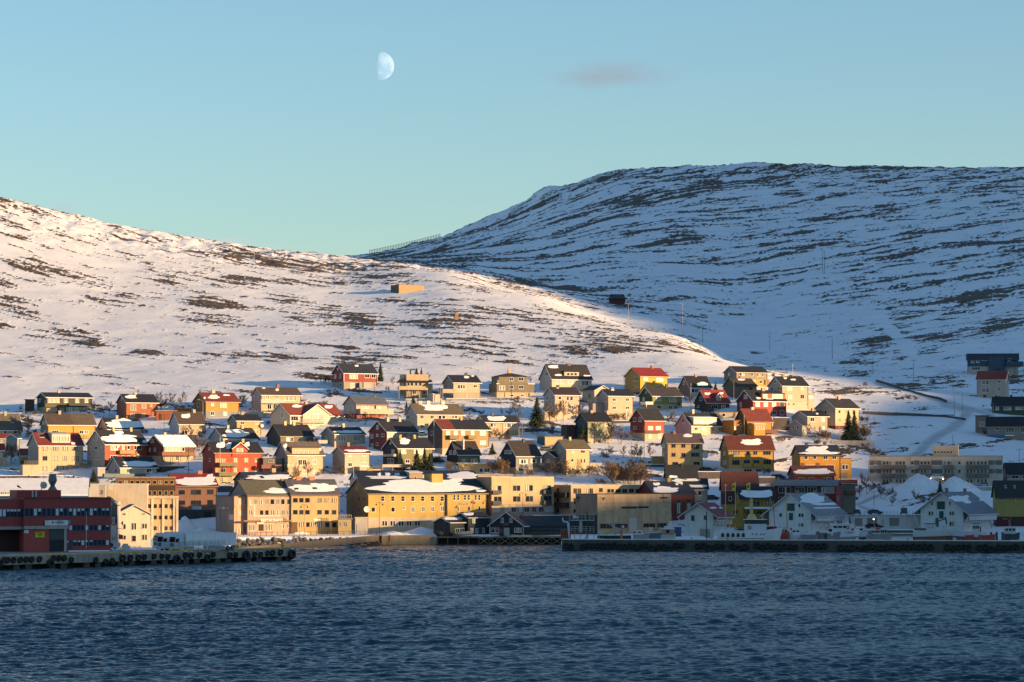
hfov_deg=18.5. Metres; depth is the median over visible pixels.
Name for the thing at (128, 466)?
house
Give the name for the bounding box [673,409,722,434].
house
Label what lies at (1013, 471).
house
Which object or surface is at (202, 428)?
bare tree
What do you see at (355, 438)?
window
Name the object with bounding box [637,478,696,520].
house
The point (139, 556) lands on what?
tyre
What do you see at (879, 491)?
bare tree
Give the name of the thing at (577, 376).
house
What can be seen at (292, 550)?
tyre
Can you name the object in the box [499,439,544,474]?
house
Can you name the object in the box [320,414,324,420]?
window
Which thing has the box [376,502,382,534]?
street lamp
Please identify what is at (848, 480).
retaining wall
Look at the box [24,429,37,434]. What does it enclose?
shrub
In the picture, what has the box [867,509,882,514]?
parked car
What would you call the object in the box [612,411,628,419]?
shrub
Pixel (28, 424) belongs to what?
bare tree
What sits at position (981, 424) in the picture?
window
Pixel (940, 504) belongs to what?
loading door
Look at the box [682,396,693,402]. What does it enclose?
shrub
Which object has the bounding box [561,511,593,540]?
work platform
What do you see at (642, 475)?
shrub
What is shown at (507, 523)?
boathouse
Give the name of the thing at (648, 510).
museum
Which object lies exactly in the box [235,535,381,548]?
sea wall
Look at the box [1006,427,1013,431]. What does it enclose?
window
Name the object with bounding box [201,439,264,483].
house
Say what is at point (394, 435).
window
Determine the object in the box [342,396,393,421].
house
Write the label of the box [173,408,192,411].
garage
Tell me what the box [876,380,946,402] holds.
guard rail
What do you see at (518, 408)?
bare tree
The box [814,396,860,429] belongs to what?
house
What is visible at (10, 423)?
house
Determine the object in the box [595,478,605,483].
shrub
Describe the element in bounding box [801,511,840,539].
fishing boat
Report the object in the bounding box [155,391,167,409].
bare tree
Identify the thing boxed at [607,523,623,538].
crane
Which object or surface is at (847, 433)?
spruce tree
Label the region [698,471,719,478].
retaining wall
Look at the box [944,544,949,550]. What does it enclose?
tyre
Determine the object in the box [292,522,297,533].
door
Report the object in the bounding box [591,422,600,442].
bare tree
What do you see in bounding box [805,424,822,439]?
bare tree
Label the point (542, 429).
retaining wall
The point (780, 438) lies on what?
shrub
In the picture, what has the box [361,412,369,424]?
bare tree
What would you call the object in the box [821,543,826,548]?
tyre
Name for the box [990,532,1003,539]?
pilings
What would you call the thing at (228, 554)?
tyre
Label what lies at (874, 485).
bare tree
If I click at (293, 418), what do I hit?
window
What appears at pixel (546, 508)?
garage door
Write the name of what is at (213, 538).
lorry
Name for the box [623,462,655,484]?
shrub
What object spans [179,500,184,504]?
window
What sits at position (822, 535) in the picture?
pier hut
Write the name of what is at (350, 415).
shrub
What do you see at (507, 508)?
garage door
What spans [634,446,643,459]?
bare tree
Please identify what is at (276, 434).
house
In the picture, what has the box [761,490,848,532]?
warehouse
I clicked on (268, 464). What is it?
house
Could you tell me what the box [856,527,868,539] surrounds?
fishing boat
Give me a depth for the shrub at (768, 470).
966.85 m
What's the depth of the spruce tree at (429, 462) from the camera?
966.20 m
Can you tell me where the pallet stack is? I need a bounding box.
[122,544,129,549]
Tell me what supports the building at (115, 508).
on the terrain
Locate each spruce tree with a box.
[90,470,98,481]
[284,461,289,473]
[377,362,383,380]
[409,449,422,469]
[419,447,428,469]
[423,453,435,469]
[488,443,496,454]
[525,397,546,427]
[576,424,590,442]
[840,410,857,440]
[848,412,863,440]
[936,479,943,492]
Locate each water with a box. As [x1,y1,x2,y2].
[0,545,1023,681]
[403,544,560,544]
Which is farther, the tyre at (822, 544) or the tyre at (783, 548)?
the tyre at (783, 548)
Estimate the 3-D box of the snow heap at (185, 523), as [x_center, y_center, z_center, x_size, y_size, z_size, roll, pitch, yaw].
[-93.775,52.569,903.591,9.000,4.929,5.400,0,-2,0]
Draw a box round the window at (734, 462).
[732,460,739,464]
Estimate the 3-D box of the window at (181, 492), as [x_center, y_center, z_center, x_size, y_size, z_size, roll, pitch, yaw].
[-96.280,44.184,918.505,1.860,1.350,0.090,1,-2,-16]
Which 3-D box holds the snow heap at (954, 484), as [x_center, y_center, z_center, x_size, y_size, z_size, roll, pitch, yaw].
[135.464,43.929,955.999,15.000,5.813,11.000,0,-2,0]
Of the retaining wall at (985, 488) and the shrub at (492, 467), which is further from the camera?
the shrub at (492, 467)
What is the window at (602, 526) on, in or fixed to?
in the museum
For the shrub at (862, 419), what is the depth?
1066.51 m
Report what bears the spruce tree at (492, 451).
on the terrain
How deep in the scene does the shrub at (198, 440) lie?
995.22 m
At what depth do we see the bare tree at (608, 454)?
987.41 m
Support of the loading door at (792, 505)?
in the warehouse at (816, 508)
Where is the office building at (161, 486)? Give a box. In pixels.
[116,477,175,495]
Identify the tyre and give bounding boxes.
[47,559,54,567]
[110,558,115,564]
[120,553,125,561]
[136,553,141,560]
[173,555,180,564]
[183,551,188,558]
[204,553,210,561]
[227,551,232,558]
[242,550,250,560]
[288,548,295,558]
[568,543,573,549]
[647,545,655,550]
[664,545,672,550]
[673,542,678,548]
[694,543,700,549]
[705,544,713,551]
[729,543,735,549]
[734,545,741,551]
[742,543,748,549]
[753,542,759,548]
[764,542,770,548]
[776,543,781,549]
[782,543,787,549]
[809,543,814,549]
[815,543,820,549]
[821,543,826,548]
[837,544,843,550]
[867,543,873,549]
[878,544,883,550]
[922,543,927,549]
[928,544,933,550]
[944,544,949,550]
[976,544,982,550]
[982,544,988,550]
[987,545,995,552]
[995,544,1001,550]
[1013,543,1018,549]
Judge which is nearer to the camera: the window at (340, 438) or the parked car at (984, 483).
the parked car at (984, 483)
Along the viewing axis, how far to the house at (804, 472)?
935.97 m
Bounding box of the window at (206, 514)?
[204,512,211,517]
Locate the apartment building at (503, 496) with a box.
[477,477,553,523]
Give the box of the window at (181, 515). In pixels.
[179,513,187,518]
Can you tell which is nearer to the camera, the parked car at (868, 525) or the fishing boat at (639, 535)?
the fishing boat at (639, 535)
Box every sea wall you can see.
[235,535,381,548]
[380,535,434,544]
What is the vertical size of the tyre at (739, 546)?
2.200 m
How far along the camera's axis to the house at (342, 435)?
1001.89 m
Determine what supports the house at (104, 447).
on the terrain
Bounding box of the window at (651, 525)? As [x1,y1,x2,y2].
[649,523,654,527]
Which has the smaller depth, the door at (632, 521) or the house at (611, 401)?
the door at (632, 521)
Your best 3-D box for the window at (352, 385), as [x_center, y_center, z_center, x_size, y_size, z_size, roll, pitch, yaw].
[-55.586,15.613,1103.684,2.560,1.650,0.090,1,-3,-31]
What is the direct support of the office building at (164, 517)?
on the terrain
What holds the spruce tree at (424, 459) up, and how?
on the terrain
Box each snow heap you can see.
[178,516,197,531]
[194,525,215,530]
[377,531,414,534]
[405,527,434,534]
[893,473,942,493]
[941,476,980,493]
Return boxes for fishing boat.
[633,518,649,538]
[644,528,660,538]
[661,514,675,538]
[717,498,782,538]
[766,498,788,539]
[777,487,808,539]
[789,514,820,539]
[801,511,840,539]
[829,517,859,539]
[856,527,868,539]
[866,519,891,539]
[913,514,959,539]
[952,523,980,539]
[980,532,995,539]
[1003,517,1019,539]
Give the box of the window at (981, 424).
[979,422,984,426]
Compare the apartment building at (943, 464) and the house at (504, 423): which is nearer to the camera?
the apartment building at (943, 464)
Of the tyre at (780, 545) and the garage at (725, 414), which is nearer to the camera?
the tyre at (780, 545)
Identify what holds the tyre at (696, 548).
hanging from the pier at (832, 544)
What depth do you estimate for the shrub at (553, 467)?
963.08 m
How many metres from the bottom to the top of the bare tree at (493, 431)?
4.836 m
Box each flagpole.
[725,484,725,530]
[732,483,735,514]
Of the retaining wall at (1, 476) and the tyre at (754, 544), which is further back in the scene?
the retaining wall at (1, 476)
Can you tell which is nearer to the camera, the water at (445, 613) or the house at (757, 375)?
the water at (445, 613)
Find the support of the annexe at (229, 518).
on the terrain
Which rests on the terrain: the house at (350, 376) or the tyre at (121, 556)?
the house at (350, 376)
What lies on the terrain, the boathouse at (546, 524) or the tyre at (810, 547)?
the boathouse at (546, 524)
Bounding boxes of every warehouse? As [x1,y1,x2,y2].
[0,478,89,498]
[120,504,152,546]
[677,502,734,538]
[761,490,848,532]
[912,488,998,531]
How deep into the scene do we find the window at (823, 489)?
914.67 m
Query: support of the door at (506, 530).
in the boathouse at (507, 523)
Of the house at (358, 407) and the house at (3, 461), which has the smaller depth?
the house at (3, 461)
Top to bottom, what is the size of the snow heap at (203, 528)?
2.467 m
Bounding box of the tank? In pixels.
[674,527,680,536]
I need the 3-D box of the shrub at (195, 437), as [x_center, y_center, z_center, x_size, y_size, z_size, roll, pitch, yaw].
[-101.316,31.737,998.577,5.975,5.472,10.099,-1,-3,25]
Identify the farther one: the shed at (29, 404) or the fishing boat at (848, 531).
the shed at (29, 404)
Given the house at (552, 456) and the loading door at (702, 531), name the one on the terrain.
the house at (552, 456)
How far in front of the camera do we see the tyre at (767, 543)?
804.03 m
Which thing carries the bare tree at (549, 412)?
on the terrain
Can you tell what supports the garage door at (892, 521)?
in the garage at (890, 521)
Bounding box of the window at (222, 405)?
[220,403,226,407]
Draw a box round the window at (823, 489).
[821,487,833,492]
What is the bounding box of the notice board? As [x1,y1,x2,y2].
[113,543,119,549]
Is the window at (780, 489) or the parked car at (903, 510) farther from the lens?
the window at (780, 489)
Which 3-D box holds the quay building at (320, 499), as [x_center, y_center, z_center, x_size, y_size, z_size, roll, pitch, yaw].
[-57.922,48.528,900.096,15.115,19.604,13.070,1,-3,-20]
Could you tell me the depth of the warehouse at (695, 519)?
869.08 m
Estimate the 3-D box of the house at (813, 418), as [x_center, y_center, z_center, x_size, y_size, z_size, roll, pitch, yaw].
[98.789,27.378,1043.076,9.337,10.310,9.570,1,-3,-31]
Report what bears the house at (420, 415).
on the terrain
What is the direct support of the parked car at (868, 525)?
on the wharf deck
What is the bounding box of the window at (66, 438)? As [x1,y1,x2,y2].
[64,436,68,441]
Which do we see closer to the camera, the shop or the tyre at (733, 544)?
the tyre at (733, 544)
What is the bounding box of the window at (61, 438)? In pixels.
[59,436,63,441]
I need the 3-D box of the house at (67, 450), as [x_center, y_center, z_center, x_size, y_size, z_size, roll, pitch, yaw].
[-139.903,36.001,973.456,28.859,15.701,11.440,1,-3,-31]
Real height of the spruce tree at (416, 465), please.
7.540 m
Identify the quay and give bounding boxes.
[0,547,295,569]
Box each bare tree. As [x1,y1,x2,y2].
[15,423,23,433]
[24,413,33,431]
[89,402,105,413]
[105,401,114,415]
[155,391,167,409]
[161,393,175,407]
[177,391,187,404]
[186,424,193,434]
[197,426,206,438]
[302,460,312,474]
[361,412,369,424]
[489,425,500,435]
[512,402,520,415]
[542,401,554,421]
[550,403,561,421]
[558,399,568,420]
[573,402,584,416]
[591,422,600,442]
[601,445,612,455]
[603,421,615,442]
[606,419,634,442]
[633,443,640,456]
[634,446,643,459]
[646,445,655,454]
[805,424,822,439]
[859,472,876,493]
[876,483,892,495]
[912,490,924,502]
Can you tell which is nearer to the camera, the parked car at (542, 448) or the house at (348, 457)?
the house at (348, 457)
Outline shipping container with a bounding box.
[965,534,973,539]
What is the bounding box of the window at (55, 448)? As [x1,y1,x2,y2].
[53,446,58,450]
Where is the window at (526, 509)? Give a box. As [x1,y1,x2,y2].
[524,507,529,511]
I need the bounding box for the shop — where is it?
[167,471,218,519]
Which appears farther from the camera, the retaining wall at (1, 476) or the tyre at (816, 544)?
the retaining wall at (1, 476)
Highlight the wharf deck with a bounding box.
[854,529,913,532]
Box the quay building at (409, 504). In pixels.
[344,471,488,533]
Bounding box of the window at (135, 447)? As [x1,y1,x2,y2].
[134,446,141,449]
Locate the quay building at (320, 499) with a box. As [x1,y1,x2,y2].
[283,476,340,533]
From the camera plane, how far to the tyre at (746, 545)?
805.00 m
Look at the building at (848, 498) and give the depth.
924.04 m
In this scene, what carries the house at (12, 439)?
on the terrain
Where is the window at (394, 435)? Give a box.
[392,433,397,437]
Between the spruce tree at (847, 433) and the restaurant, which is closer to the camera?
the restaurant
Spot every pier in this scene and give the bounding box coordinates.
[436,536,560,543]
[562,538,1023,552]
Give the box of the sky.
[0,0,1023,254]
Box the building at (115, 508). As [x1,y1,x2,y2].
[108,496,119,547]
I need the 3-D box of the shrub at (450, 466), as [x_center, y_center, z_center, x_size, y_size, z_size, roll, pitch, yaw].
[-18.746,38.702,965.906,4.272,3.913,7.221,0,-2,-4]
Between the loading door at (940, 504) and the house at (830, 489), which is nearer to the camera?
the loading door at (940, 504)
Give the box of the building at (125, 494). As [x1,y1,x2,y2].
[104,483,148,510]
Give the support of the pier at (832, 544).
in the water at (445, 613)
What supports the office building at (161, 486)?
on the terrain
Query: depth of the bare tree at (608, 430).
1007.58 m
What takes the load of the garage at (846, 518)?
on the terrain
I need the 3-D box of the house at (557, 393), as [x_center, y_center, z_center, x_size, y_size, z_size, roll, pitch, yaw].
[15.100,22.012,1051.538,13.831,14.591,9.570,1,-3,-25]
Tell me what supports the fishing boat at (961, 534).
on the water at (445, 613)
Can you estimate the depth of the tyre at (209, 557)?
700.42 m
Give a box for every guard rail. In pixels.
[863,411,965,419]
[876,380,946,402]
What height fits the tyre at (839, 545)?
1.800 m
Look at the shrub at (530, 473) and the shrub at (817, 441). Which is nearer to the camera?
the shrub at (530, 473)
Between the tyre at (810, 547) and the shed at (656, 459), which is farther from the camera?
the shed at (656, 459)
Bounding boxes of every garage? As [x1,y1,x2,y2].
[155,410,176,420]
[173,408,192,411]
[354,517,367,533]
[713,411,737,418]
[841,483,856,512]
[843,515,852,523]
[851,511,920,528]
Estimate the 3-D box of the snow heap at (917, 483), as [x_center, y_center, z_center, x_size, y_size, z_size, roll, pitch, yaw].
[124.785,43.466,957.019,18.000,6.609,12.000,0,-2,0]
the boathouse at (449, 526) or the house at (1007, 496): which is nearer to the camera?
the boathouse at (449, 526)
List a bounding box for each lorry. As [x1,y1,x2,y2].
[152,531,218,548]
[156,532,220,549]
[169,532,235,549]
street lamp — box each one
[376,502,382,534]
[682,304,682,334]
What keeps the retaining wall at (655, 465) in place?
on the terrain
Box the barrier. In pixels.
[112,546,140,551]
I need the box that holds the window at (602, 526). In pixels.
[600,524,606,528]
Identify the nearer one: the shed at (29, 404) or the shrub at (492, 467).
the shrub at (492, 467)
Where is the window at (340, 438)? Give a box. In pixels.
[338,436,345,440]
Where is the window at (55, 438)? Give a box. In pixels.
[53,436,57,441]
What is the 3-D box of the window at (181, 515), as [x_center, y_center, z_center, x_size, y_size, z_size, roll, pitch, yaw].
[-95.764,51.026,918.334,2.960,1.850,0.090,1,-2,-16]
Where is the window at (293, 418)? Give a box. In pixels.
[291,416,297,420]
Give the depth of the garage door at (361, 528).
893.70 m
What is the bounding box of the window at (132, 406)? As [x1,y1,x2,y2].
[130,404,136,410]
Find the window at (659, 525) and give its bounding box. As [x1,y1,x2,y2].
[657,523,666,527]
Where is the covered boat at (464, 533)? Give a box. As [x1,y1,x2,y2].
[456,530,473,535]
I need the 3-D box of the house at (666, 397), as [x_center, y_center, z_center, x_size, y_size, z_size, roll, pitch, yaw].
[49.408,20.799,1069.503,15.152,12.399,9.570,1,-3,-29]
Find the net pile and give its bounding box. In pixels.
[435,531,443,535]
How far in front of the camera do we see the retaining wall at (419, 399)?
1077.62 m
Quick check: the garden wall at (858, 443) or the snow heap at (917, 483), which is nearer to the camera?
the snow heap at (917, 483)
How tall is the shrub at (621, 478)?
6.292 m
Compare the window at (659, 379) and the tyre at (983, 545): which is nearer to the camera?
the tyre at (983, 545)
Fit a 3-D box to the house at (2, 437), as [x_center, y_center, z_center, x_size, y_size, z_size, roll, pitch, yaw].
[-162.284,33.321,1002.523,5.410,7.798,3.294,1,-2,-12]
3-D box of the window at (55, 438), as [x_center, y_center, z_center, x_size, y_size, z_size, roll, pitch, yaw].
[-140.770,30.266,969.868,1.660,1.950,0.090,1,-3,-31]
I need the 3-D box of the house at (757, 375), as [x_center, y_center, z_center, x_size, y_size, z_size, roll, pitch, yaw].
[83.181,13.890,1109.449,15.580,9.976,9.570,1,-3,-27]
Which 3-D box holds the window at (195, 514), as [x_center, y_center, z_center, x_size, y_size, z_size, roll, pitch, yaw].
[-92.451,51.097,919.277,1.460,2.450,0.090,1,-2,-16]
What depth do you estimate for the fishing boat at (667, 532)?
825.46 m
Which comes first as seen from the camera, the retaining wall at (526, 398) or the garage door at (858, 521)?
the garage door at (858, 521)
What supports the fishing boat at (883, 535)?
on the water at (445, 613)
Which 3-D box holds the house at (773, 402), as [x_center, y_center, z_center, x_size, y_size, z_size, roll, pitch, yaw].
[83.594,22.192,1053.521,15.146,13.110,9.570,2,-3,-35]
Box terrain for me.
[0,162,1023,549]
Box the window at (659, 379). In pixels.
[656,377,662,381]
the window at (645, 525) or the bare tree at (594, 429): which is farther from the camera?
the bare tree at (594, 429)
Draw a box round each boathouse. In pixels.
[431,517,466,535]
[453,512,491,533]
[487,512,529,535]
[519,515,589,534]
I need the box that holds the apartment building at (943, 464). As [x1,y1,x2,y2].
[869,446,1002,485]
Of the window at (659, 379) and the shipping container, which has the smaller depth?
the shipping container
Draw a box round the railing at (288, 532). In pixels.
[236,531,376,536]
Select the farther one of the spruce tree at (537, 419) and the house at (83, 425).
the spruce tree at (537, 419)
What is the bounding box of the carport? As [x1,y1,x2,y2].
[456,463,489,472]
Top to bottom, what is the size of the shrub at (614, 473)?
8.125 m
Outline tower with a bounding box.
[89,482,98,496]
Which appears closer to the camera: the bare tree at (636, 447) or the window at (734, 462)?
the window at (734, 462)
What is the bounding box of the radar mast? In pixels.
[117,515,122,538]
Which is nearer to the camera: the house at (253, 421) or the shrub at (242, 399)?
the house at (253, 421)
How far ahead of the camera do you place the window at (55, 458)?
969.15 m
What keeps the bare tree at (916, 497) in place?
on the terrain
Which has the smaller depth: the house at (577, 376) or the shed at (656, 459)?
the shed at (656, 459)
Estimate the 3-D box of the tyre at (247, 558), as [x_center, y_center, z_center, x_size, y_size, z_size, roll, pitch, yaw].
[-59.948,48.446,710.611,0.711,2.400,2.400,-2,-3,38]
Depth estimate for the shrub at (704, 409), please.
1052.53 m
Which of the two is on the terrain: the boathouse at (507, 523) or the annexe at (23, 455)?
the annexe at (23, 455)
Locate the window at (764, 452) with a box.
[763,451,770,454]
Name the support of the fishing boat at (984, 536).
on the water at (445, 613)
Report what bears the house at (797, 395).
on the terrain
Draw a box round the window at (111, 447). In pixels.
[110,446,117,449]
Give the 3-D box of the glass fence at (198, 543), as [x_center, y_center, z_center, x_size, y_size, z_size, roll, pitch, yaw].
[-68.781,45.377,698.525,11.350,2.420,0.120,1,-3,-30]
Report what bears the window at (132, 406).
in the house at (135, 405)
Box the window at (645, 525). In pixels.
[643,523,648,527]
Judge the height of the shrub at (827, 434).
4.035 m
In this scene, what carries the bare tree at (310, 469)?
on the terrain
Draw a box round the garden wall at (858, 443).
[821,440,873,446]
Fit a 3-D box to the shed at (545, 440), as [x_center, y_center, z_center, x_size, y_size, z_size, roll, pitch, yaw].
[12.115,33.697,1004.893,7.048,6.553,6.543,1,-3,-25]
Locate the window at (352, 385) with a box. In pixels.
[350,383,356,387]
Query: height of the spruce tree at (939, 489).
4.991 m
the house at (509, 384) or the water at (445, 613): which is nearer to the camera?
the water at (445, 613)
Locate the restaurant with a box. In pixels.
[228,479,291,534]
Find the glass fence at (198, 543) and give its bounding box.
[179,540,218,550]
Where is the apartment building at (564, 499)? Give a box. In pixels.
[554,485,640,514]
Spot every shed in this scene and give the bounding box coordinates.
[24,399,35,411]
[391,284,423,292]
[536,436,563,446]
[559,425,575,438]
[650,456,662,463]
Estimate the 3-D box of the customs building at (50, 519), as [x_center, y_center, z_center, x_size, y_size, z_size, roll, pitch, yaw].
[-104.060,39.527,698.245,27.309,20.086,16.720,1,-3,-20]
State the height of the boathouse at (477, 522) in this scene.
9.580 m
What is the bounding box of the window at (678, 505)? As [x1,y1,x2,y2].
[676,503,680,513]
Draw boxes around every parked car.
[418,431,427,435]
[539,446,551,450]
[698,467,715,470]
[708,495,718,499]
[771,474,785,478]
[865,523,883,528]
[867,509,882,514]
[900,508,906,514]
[975,482,989,485]
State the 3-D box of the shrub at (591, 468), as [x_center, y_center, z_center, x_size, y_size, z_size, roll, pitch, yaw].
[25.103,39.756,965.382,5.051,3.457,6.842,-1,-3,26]
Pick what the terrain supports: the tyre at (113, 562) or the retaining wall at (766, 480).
the retaining wall at (766, 480)
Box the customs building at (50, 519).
[0,474,111,551]
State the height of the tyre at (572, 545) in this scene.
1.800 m
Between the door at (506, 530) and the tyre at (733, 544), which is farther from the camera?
the door at (506, 530)
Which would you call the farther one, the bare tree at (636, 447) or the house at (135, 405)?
the house at (135, 405)
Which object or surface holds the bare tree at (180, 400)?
on the terrain
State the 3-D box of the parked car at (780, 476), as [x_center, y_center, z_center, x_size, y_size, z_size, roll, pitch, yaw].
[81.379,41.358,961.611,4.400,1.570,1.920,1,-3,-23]
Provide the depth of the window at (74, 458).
972.47 m
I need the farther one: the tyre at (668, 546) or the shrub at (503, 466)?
the shrub at (503, 466)
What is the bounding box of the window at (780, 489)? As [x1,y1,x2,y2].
[778,487,790,492]
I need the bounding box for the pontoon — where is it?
[597,534,630,538]
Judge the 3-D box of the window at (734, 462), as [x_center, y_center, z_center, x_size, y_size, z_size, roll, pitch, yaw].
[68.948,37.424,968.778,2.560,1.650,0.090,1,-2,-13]
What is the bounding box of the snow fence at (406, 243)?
[369,234,439,252]
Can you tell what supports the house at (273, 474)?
on the terrain
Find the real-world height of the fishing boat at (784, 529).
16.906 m
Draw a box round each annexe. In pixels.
[17,448,27,463]
[214,495,245,534]
[720,420,744,434]
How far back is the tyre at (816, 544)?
801.89 m
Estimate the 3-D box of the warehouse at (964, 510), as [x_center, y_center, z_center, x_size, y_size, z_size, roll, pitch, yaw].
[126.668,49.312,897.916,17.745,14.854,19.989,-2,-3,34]
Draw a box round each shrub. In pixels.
[4,443,21,463]
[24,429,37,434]
[184,433,205,445]
[189,437,212,450]
[236,393,247,406]
[319,374,331,383]
[330,466,345,473]
[341,413,354,420]
[435,456,443,462]
[444,461,455,469]
[487,459,506,473]
[494,456,510,473]
[498,434,510,440]
[525,468,534,476]
[527,426,540,433]
[536,458,584,476]
[542,424,555,429]
[586,465,600,475]
[595,458,631,483]
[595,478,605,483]
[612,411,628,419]
[614,464,638,483]
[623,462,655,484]
[623,463,649,483]
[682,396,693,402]
[701,407,714,412]
[761,467,770,474]
[775,436,783,442]
[813,439,821,443]
[818,429,840,439]
[858,424,871,439]
[859,415,874,420]
[864,449,880,455]
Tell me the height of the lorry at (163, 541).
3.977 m
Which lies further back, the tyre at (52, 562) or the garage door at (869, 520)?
the garage door at (869, 520)
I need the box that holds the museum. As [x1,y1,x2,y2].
[576,493,671,533]
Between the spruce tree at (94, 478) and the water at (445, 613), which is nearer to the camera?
the water at (445, 613)
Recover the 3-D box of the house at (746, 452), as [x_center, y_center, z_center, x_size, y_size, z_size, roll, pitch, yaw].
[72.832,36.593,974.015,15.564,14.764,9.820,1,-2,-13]
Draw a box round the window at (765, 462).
[763,460,770,464]
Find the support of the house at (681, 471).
on the terrain
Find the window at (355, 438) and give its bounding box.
[353,436,359,440]
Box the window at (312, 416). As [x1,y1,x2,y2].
[310,414,314,420]
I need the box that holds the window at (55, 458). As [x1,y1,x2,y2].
[53,456,58,460]
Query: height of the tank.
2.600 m
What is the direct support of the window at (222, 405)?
in the house at (213, 404)
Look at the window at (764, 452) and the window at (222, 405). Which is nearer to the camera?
the window at (764, 452)
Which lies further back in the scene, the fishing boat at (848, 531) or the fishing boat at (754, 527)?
the fishing boat at (848, 531)
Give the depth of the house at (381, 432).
997.82 m
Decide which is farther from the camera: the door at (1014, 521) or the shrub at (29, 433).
the shrub at (29, 433)
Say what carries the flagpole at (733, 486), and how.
on the terrain
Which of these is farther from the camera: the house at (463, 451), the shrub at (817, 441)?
the shrub at (817, 441)
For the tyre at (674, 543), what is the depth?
807.98 m
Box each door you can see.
[69,540,71,549]
[164,414,169,419]
[259,524,263,530]
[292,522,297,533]
[357,524,365,533]
[492,506,499,511]
[504,506,510,511]
[504,528,509,535]
[544,506,553,511]
[629,518,636,532]
[700,529,709,536]
[787,503,794,510]
[841,473,846,478]
[855,518,861,525]
[867,518,876,522]
[889,518,898,525]
[937,501,944,508]
[939,511,943,518]
[1011,518,1018,524]
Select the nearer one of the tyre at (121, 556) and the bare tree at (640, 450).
the tyre at (121, 556)
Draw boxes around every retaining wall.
[0,475,90,477]
[217,485,232,491]
[245,412,270,417]
[405,399,443,400]
[445,398,486,400]
[509,398,543,398]
[525,428,549,431]
[612,420,629,423]
[644,464,663,466]
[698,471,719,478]
[759,477,774,483]
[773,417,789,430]
[841,479,856,485]
[973,486,991,490]
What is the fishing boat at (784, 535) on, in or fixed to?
on the water at (445, 613)
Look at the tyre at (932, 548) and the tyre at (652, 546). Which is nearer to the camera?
the tyre at (932, 548)
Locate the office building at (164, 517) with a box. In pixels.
[148,496,178,536]
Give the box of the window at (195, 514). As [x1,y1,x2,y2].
[193,512,197,518]
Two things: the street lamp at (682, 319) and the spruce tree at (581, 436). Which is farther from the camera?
the street lamp at (682, 319)
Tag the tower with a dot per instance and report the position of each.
(94, 489)
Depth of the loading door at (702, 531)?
867.68 m
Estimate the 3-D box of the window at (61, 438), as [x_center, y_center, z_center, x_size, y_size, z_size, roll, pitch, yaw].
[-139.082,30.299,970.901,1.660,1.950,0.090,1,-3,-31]
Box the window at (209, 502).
[207,500,212,504]
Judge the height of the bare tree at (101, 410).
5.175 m
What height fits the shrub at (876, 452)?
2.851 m
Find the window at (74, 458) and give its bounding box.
[72,456,78,460]
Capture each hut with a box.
[607,294,627,303]
[818,533,827,538]
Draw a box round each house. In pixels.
[0,411,22,434]
[0,433,10,445]
[0,444,6,466]
[4,433,21,451]
[21,432,91,474]
[35,390,93,412]
[39,411,96,437]
[85,427,147,470]
[92,454,158,477]
[96,415,144,431]
[115,392,159,417]
[146,432,195,472]
[168,409,207,435]
[191,390,240,418]
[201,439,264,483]
[207,425,259,441]
[226,412,263,434]
[232,468,292,484]
[250,384,302,411]
[261,457,281,471]
[265,421,314,446]
[269,402,343,428]
[273,441,325,478]
[317,424,366,446]
[331,362,378,388]
[331,442,380,473]
[336,515,352,533]
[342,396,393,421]
[348,468,477,485]
[367,417,419,450]
[379,435,434,469]
[396,370,432,398]
[404,400,464,429]
[426,417,490,453]
[427,373,481,400]
[445,439,481,465]
[476,413,520,436]
[489,369,534,396]
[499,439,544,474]
[538,363,592,390]
[541,451,558,472]
[542,385,581,419]
[550,437,601,474]
[573,410,612,443]
[581,385,608,402]
[588,387,634,418]
[623,366,669,394]
[628,409,665,440]
[637,384,683,409]
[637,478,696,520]
[660,431,707,468]
[664,463,698,477]
[671,478,708,503]
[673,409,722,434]
[677,374,712,396]
[693,390,730,410]
[719,435,775,471]
[719,471,758,503]
[721,486,776,528]
[722,366,769,386]
[722,376,757,397]
[734,407,776,434]
[735,388,787,416]
[766,374,813,409]
[772,480,842,507]
[787,419,808,436]
[787,463,835,479]
[790,408,829,428]
[790,442,851,480]
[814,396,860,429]
[966,353,1022,374]
[968,371,1009,397]
[974,415,989,433]
[985,417,1023,439]
[991,395,1023,415]
[991,480,1023,526]
[1003,463,1023,479]
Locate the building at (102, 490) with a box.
[99,485,105,496]
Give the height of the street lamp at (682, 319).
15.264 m
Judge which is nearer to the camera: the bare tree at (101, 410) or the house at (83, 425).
the house at (83, 425)
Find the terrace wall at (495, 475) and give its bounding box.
[477,474,513,476]
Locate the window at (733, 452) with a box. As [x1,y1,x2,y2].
[732,451,739,454]
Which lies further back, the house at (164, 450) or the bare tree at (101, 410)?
the bare tree at (101, 410)
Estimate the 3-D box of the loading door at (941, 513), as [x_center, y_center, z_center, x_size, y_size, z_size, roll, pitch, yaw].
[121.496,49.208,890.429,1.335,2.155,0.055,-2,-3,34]
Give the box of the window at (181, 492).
[179,490,184,494]

